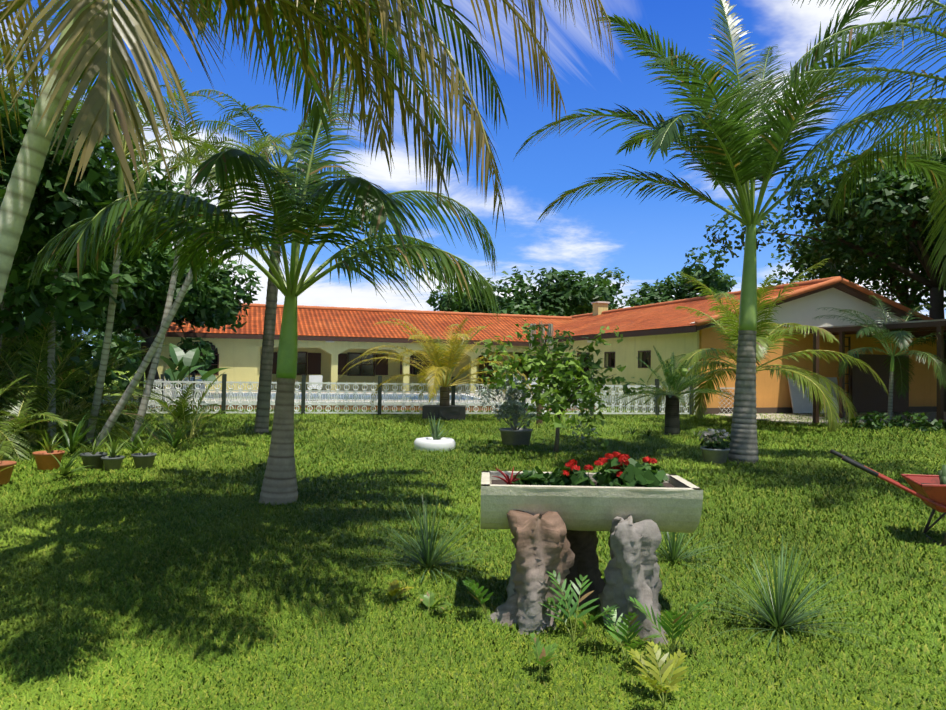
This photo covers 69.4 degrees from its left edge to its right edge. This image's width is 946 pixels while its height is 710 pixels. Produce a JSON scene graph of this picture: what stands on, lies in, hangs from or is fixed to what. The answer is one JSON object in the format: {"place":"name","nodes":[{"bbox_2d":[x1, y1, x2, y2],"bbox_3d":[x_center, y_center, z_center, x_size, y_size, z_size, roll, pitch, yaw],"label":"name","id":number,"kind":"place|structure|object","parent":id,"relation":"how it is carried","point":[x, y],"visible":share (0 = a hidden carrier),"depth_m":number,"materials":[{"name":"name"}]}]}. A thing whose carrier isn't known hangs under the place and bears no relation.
{"place":"outdoors","nodes":[
{"label":"outdoors","id":0,"kind":"place"},
{"bbox_2d":[30,48,224,162],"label":"palm fronds","id":1,"kind":"object","parent":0,"point":[68,101],"visible":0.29,"depth_m":12.47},
{"bbox_2d":[161,373,194,409],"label":"fence posts","id":2,"kind":"object","parent":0,"point":[162,376],"visible":0.29,"depth_m":25.46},
{"bbox_2d":[139,67,280,190],"bbox_3d":[-6.107,-4.765,15.195,3.687,2.413,3.598,1,-1,1],"label":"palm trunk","id":3,"kind":"object","parent":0,"point":[189,173],"visible":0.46,"depth_m":14.80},
{"bbox_2d":[140,124,295,210],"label":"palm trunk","id":4,"kind":"object","parent":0,"point":[224,193],"visible":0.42,"depth_m":13.21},
{"bbox_2d":[39,68,494,378],"bbox_3d":[-2.156,-1.798,7.983,4.855,4.144,4.417,1,-1,1],"label":"young palm shaft","id":5,"kind":"object","parent":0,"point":[290,289],"visible":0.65,"depth_m":7.92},
{"bbox_2d":[26,68,499,323],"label":"palm fronds","id":6,"kind":"object","parent":5,"relation":"attached to","point":[366,201],"visible":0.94,"depth_m":7.25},
{"bbox_2d":[0,0,610,201],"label":"fronds","id":7,"kind":"object","parent":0,"point":[17,5],"visible":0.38,"depth_m":5.00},
{"bbox_2d":[130,391,527,401],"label":"pool deck paving","id":8,"kind":"structure","parent":0,"point":[359,393],"depth_m":30.59,"materials":[{"name":"stone"}]},
{"bbox_2d":[145,377,204,411],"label":"fence return panels","id":9,"kind":"object","parent":8,"relation":"on","point":[202,386],"visible":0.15,"depth_m":24.93,"materials":[{"name":"white metal"}]},
{"bbox_2d":[113,393,596,404],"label":"pool deck","id":10,"kind":"structure","parent":8,"relation":"on","point":[342,402],"depth_m":24.52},
{"bbox_2d":[114,404,596,411],"bbox_3d":[-3.660,1.905,24.428,17.000,0.240,0.030,1,-1,-10],"label":"fence base","id":11,"kind":"object","parent":8,"relation":"on","point":[367,406],"visible":0.07,"depth_m":24.28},
{"bbox_2d":[308,375,543,400],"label":"deck chairs","id":12,"kind":"object","parent":8,"relation":"on","point":[315,378],"visible":0.21,"depth_m":25.16,"materials":[{"name":"white plastic"}]},
{"bbox_2d":[212,395,472,399],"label":"pool water","id":13,"kind":"structure","parent":0,"point":[348,397],"depth_m":29.22,"materials":[{"name":"blue liquid"}]},
{"bbox_2d":[143,379,689,413],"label":"fence panels","id":14,"kind":"object","parent":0,"point":[328,391],"visible":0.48,"depth_m":22.01,"materials":[{"name":"white metal"}]},
{"bbox_2d":[0,370,945,709],"bbox_3d":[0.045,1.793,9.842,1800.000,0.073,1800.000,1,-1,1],"label":"lawn","id":15,"kind":"structure","parent":0,"point":[432,668],"depth_m":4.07,"materials":[{"name":"green plant"}]},
{"bbox_2d":[0,0,105,354],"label":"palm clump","id":16,"kind":"object","parent":15,"relation":"on","point":[24,53],"depth_m":13.79,"materials":[{"name":"green plant"}]},
{"bbox_2d":[0,9,66,103],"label":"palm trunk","id":17,"kind":"object","parent":16,"relation":"attached to","point":[6,88],"visible":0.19,"depth_m":13.75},
{"bbox_2d":[0,0,80,102],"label":"palm fronds","id":18,"kind":"object","parent":16,"relation":"attached to","point":[21,74],"visible":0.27,"depth_m":11.55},
{"bbox_2d":[0,450,156,484],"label":"flower pots","id":19,"kind":"object","parent":15,"relation":"on","point":[45,460],"visible":0.9,"depth_m":10.25,"materials":[{"name":"terracotta"},{"name":"plastic"},{"name":"soil"}]},
{"bbox_2d":[15,313,145,370],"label":"distant treeline trees","id":20,"kind":"object","parent":15,"relation":"on","point":[100,344],"visible":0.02,"depth_m":145.30,"materials":[{"name":"green plant"}]},
{"bbox_2d":[0,60,161,442],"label":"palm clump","id":21,"kind":"object","parent":15,"relation":"on","point":[51,356],"depth_m":13.76,"materials":[{"name":"green plant"}]},
{"bbox_2d":[0,90,163,339],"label":"tree","id":22,"kind":"object","parent":15,"relation":"on","point":[33,240],"depth_m":12.73,"materials":[{"name":"green plant"}]},
{"bbox_2d":[6,95,173,404],"bbox_3d":[-12.767,-2.539,15.801,10.616,8.919,11.580,1,-1,1],"label":"tree","id":23,"kind":"object","parent":15,"relation":"on","point":[158,184],"depth_m":16.16,"materials":[{"name":"green plant"}]},
{"bbox_2d":[17,242,187,353],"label":"tree","id":24,"kind":"object","parent":15,"relation":"on","point":[124,333],"depth_m":40.86,"materials":[{"name":"green plant"}]},
{"bbox_2d":[84,191,123,443],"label":"palm trunk","id":25,"kind":"object","parent":15,"relation":"on","point":[104,359],"visible":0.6,"depth_m":13.19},
{"bbox_2d":[0,135,214,406],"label":"tree","id":26,"kind":"object","parent":15,"relation":"on","point":[141,260],"depth_m":22.22,"materials":[{"name":"green plant"}]},
{"bbox_2d":[23,178,218,401],"bbox_3d":[-17.172,-4.212,27.597,11.628,12.458,10.331,1,-1,1],"label":"tree","id":27,"kind":"object","parent":15,"relation":"on","point":[176,229],"depth_m":30.03,"materials":[{"name":"green plant"}]},
{"bbox_2d":[0,305,244,461],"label":"palm plants","id":28,"kind":"object","parent":15,"relation":"on","point":[32,398],"depth_m":13.95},
{"bbox_2d":[35,50,216,191],"bbox_3d":[-6.147,-4.237,12.419,3.606,2.460,3.381,1,-1,1],"label":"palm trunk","id":29,"kind":"object","parent":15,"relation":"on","point":[120,183],"visible":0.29,"depth_m":12.55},
{"bbox_2d":[56,239,263,392],"bbox_3d":[-12.120,-1.228,25.741,7.225,6.742,9.901,1,-1,1],"label":"tree","id":30,"kind":"object","parent":15,"relation":"on","point":[209,302],"depth_m":24.92,"materials":[{"name":"green plant"}]},
{"bbox_2d":[128,64,286,441],"bbox_3d":[-6.135,-2.078,15.117,3.875,7.811,3.779,1,-1,1],"label":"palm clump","id":31,"kind":"object","parent":15,"relation":"on","point":[214,138],"depth_m":14.41,"materials":[{"name":"green plant"}]},
{"bbox_2d":[92,122,324,447],"bbox_3d":[-5.096,-1.400,13.345,4.198,6.454,3.793,1,-1,1],"label":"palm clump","id":32,"kind":"object","parent":15,"relation":"on","point":[124,399],"depth_m":13.06,"materials":[{"name":"plant"}]},
{"bbox_2d":[163,84,375,433],"bbox_3d":[-4.752,-2.285,16.194,5.608,8.288,5.287,1,-1,1],"label":"tall palm","id":33,"kind":"object","parent":15,"relation":"on","point":[271,150],"depth_m":15.81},
{"bbox_2d":[167,89,354,202],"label":"fronds","id":34,"kind":"object","parent":33,"relation":"attached to","point":[279,165],"visible":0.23,"depth_m":15.98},
{"bbox_2d":[259,378,297,505],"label":"palm trunk","id":35,"kind":"object","parent":15,"relation":"on","point":[279,484],"visible":0.98,"depth_m":7.88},
{"bbox_2d":[0,0,614,303],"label":"leaning palm","id":36,"kind":"object","parent":15,"relation":"on","point":[133,27],"depth_m":5.11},
{"bbox_2d":[0,343,707,476],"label":"potted plants","id":37,"kind":"object","parent":15,"relation":"on","point":[182,359],"visible":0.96,"depth_m":12.40,"materials":[{"name":"green plant"}]},
{"bbox_2d":[271,391,457,392],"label":"house veranda floor","id":38,"kind":"structure","parent":15,"relation":"on","point":[391,392],"depth_m":36.40,"materials":[{"name":"tile"}]},
{"bbox_2d":[138,374,692,415],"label":"fence posts","id":39,"kind":"object","parent":15,"relation":"on","point":[224,388],"visible":0.44,"depth_m":22.03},
{"bbox_2d":[145,303,699,414],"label":"house walls","id":40,"kind":"structure","parent":15,"relation":"on","point":[239,359],"depth_m":32.62,"materials":[{"name":"yellow paint"}]},
{"bbox_2d":[190,341,649,375],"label":"house windows","id":41,"kind":"structure","parent":40,"relation":"in","point":[353,370],"depth_m":37.34,"materials":[{"name":"black glass"}]},
{"bbox_2d":[190,350,650,391],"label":"window","id":42,"kind":"structure","parent":40,"relation":"in","point":[314,365],"depth_m":37.06,"materials":[{"name":"black glass"}]},
{"bbox_2d":[167,284,813,341],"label":"house roof","id":43,"kind":"structure","parent":40,"relation":"on","point":[313,322],"depth_m":35.97,"materials":[{"name":"orange tile"}]},
{"bbox_2d":[135,282,922,345],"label":"roof fascia","id":44,"kind":"structure","parent":43,"relation":"attached to","point":[858,294],"depth_m":29.72,"materials":[{"name":"white paint"}]},
{"bbox_2d":[134,276,933,329],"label":"house ridge caps","id":45,"kind":"object","parent":43,"relation":"on","point":[821,283],"visible":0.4,"depth_m":33.95,"materials":[{"name":"orange tile"}]},
{"bbox_2d":[591,288,906,327],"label":"gable wall","id":46,"kind":"structure","parent":40,"relation":"attached to","point":[803,311],"depth_m":25.88,"materials":[{"name":"white paint"}]},
{"bbox_2d":[414,437,455,451],"bbox_3d":[-0.737,1.729,13.163,0.800,0.240,0.794,1,-1,1],"label":"tyre planter","id":47,"kind":"object","parent":15,"relation":"on","point":[426,443],"visible":0.9,"depth_m":12.85,"materials":[{"name":"white rubber"}]},
{"bbox_2d":[336,317,536,413],"bbox_3d":[-1.071,0.737,21.190,6.195,3.915,5.668,1,-1,1],"label":"potted palm","id":48,"kind":"object","parent":15,"relation":"on","point":[445,354],"depth_m":20.83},
{"bbox_2d":[422,405,465,420],"bbox_3d":[-0.889,1.793,21.269,1.300,0.420,0.800,1,-1,1],"label":"planter box","id":49,"kind":"object","parent":15,"relation":"on","point":[458,412],"visible":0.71,"depth_m":20.87,"materials":[{"name":"grey concrete"}]},
{"bbox_2d":[426,277,505,312],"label":"tree","id":50,"kind":"object","parent":15,"relation":"on","point":[465,306],"depth_m":64.00,"materials":[{"name":"green plant"}]},
{"bbox_2d":[477,370,598,442],"bbox_3d":[1.566,1.145,14.360,2.905,1.718,1.427,1,-1,-30],"label":"shrub","id":51,"kind":"object","parent":15,"relation":"on","point":[509,409],"visible":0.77,"depth_m":14.10,"materials":[{"name":"green plant"}]},
{"bbox_2d":[532,320,547,424],"bbox_3d":[1.956,0.480,19.823,0.584,3.068,0.197,1,-1,1],"label":"orchid pole","id":52,"kind":"object","parent":15,"relation":"on","point":[539,407],"visible":0.29,"depth_m":19.79,"materials":[{"name":"brown wood"}]},
{"bbox_2d":[391,576,707,706],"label":"lawn seedling stems","id":53,"kind":"object","parent":15,"relation":"on","point":[574,640],"visible":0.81,"depth_m":3.86,"materials":[{"name":"green plant"}]},
{"bbox_2d":[487,338,615,452],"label":"shrub branches","id":54,"kind":"object","parent":15,"relation":"on","point":[556,443],"visible":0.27,"depth_m":12.83,"materials":[{"name":"brown plant"}]},
{"bbox_2d":[492,266,652,315],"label":"tree","id":55,"kind":"object","parent":15,"relation":"on","point":[568,298],"depth_m":57.15,"materials":[{"name":"green plant"}]},
{"bbox_2d":[485,510,668,644],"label":"tree stumps","id":56,"kind":"object","parent":15,"relation":"on","point":[548,541],"visible":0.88,"depth_m":4.23,"materials":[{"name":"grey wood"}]},
{"bbox_2d":[481,471,702,532],"bbox_3d":[0.755,1.016,4.638,1.400,0.340,0.647,1,-1,1],"label":"trough planter","id":57,"kind":"object","parent":56,"relation":"on","point":[678,508],"visible":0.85,"depth_m":4.34,"materials":[{"name":"concrete"}]},
{"bbox_2d":[491,480,675,487],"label":"soil","id":58,"kind":"structure","parent":57,"relation":"in","point":[502,482],"depth_m":4.77,"materials":[{"name":"brown soil"}]},
{"bbox_2d":[492,458,668,486],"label":"flower leaves","id":59,"kind":"object","parent":58,"relation":"on","point":[635,473],"visible":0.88,"depth_m":4.56,"materials":[{"name":"green plant"}]},
{"bbox_2d":[562,451,656,476],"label":"red flowers","id":60,"kind":"object","parent":59,"relation":"attached to","point":[622,458],"visible":0.9,"depth_m":4.59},
{"bbox_2d":[499,428,729,463],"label":"concrete pots","id":61,"kind":"object","parent":15,"relation":"on","point":[511,436],"visible":0.73,"depth_m":13.82,"materials":[{"name":"concrete"}]},
{"bbox_2d":[699,428,729,442],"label":"white flowers","id":62,"kind":"object","parent":61,"relation":"in","point":[710,432],"visible":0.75,"depth_m":11.59,"materials":[{"name":"white plant"}]},
{"bbox_2d":[362,491,890,693],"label":"garden plants","id":63,"kind":"object","parent":15,"relation":"on","point":[775,616],"visible":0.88,"depth_m":4.23,"materials":[{"name":"green plant"}]},
{"bbox_2d":[616,346,734,435],"bbox_3d":[5.021,0.889,17.063,3.124,2.230,3.005,1,-1,1],"label":"cycad plant","id":64,"kind":"object","parent":15,"relation":"on","point":[680,384],"depth_m":16.89,"materials":[{"name":"green plant"}]},
{"bbox_2d":[621,351,730,403],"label":"fronds","id":65,"kind":"object","parent":64,"relation":"attached to","point":[676,393],"visible":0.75,"depth_m":16.98,"materials":[{"name":"green plant"}]},
{"bbox_2d":[629,245,736,305],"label":"tree","id":66,"kind":"object","parent":15,"relation":"on","point":[712,280],"depth_m":61.36,"materials":[{"name":"green plant"}]},
{"bbox_2d":[475,320,943,450],"bbox_3d":[8.441,0.829,15.967,18.480,2.607,4.029,1,-1,-28],"label":"shrub","id":67,"kind":"object","parent":15,"relation":"on","point":[564,384],"visible":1,"depth_m":12.48,"materials":[{"name":"green plant"}]},
{"bbox_2d":[693,387,734,414],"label":"lattice gate","id":68,"kind":"structure","parent":15,"relation":"on","point":[721,401],"depth_m":24.31,"materials":[{"name":"white wood"}]},
{"bbox_2d":[526,0,945,330],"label":"tall palm trunk","id":69,"kind":"object","parent":15,"relation":"on","point":[750,219],"visible":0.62,"depth_m":11.97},
{"bbox_2d":[513,0,945,222],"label":"palm fronds","id":70,"kind":"object","parent":69,"relation":"attached to","point":[711,150],"visible":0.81,"depth_m":11.48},
{"bbox_2d":[728,330,758,464],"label":"palm trunk","id":71,"kind":"object","parent":15,"relation":"on","point":[743,445],"visible":0.92,"depth_m":11.87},
{"bbox_2d":[647,259,886,433],"bbox_3d":[8.350,-0.114,19.894,6.252,5.055,6.650,1,-1,1],"label":"coconut palm","id":72,"kind":"object","parent":15,"relation":"on","point":[762,342],"visible":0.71,"depth_m":19.33,"materials":[{"name":"green plant"}]},
{"bbox_2d":[699,324,936,407],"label":"house wall","id":73,"kind":"structure","parent":15,"relation":"on","point":[771,392],"depth_m":25.50,"materials":[{"name":"paint"}]},
{"bbox_2d":[702,406,936,415],"bbox_3d":[13.515,2.134,25.990,11.700,0.320,0.230,1,-1,-19],"label":"house skirting","id":74,"kind":"object","parent":73,"relation":"attached to","point":[765,410],"depth_m":25.11,"materials":[{"name":"brown paint"}]},
{"bbox_2d":[703,0,945,294],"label":"palm fronds","id":75,"kind":"object","parent":15,"relation":"on","point":[903,137],"visible":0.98,"depth_m":9.43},
{"bbox_2d":[703,123,945,411],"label":"tree","id":76,"kind":"object","parent":15,"relation":"on","point":[873,206],"depth_m":29.18,"materials":[{"name":"green plant"}]},
{"bbox_2d":[710,412,945,424],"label":"patio pavement","id":77,"kind":"structure","parent":15,"relation":"on","point":[932,414],"depth_m":23.45,"materials":[{"name":"beige stone"}]},
{"bbox_2d":[788,377,838,413],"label":"marble slab","id":78,"kind":"structure","parent":77,"relation":"on","point":[800,403],"depth_m":25.15,"materials":[{"name":"grey stone"}]},
{"bbox_2d":[785,321,945,426],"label":"timber carport","id":79,"kind":"object","parent":77,"relation":"on","point":[866,392],"visible":0.65,"depth_m":26.03,"materials":[{"name":"brown wood"}]},
{"bbox_2d":[787,319,945,331],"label":"carport roof","id":80,"kind":"structure","parent":79,"relation":"attached to","point":[887,323],"depth_m":21.16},
{"bbox_2d":[765,120,945,315],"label":"tree","id":81,"kind":"object","parent":15,"relation":"on","point":[875,279],"depth_m":36.17,"materials":[{"name":"green plant"}]},
{"bbox_2d":[814,295,945,422],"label":"palm tree","id":82,"kind":"object","parent":15,"relation":"on","point":[901,385],"depth_m":20.81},
{"bbox_2d":[822,296,945,382],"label":"fronds","id":83,"kind":"object","parent":82,"relation":"attached to","point":[890,353],"visible":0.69,"depth_m":20.85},
{"bbox_2d":[856,106,945,221],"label":"palm fronds","id":84,"kind":"object","parent":15,"relation":"on","point":[922,147],"visible":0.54,"depth_m":20.12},
{"bbox_2d":[921,509,945,545],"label":"wheelbarrow legs","id":85,"kind":"object","parent":15,"relation":"on","point":[927,528],"visible":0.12,"depth_m":6.74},
{"bbox_2d":[865,466,945,511],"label":"wheelbarrow","id":86,"kind":"object","parent":85,"relation":"on","point":[932,494],"visible":0.92,"depth_m":6.36,"materials":[{"name":"red metal"}]},
{"bbox_2d":[830,449,878,476],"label":"wheelbarrow tyre grips","id":87,"kind":"object","parent":86,"relation":"attached to","point":[855,463],"visible":1,"depth_m":6.47,"materials":[{"name":"black rubber"}]},
{"bbox_2d":[938,464,945,484],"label":"wheelbarrow succulent plants","id":88,"kind":"object","parent":86,"relation":"in","point":[942,475],"visible":0.67,"depth_m":6.50,"materials":[{"name":"green plant"}]},
{"bbox_2d":[0,0,945,360],"label":"sky","id":89,"kind":"structure","parent":0,"point":[648,240],"materials":[{"name":"blue"}]},
{"bbox_2d":[528,324,553,354],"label":"orchid roots","id":90,"kind":"object","parent":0,"point":[550,329],"visible":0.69,"depth_m":19.82,"materials":[{"name":"white plant"}]},
{"bbox_2d":[661,261,868,426],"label":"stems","id":91,"kind":"object","parent":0,"point":[758,368],"visible":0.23,"depth_m":19.67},
{"bbox_2d":[713,0,945,205],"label":"stems","id":92,"kind":"object","parent":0,"point":[922,75],"visible":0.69,"depth_m":9.25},
{"bbox_2d":[864,111,944,212],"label":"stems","id":93,"kind":"object","parent":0,"point":[916,142],"visible":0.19,"depth_m":19.83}
]}

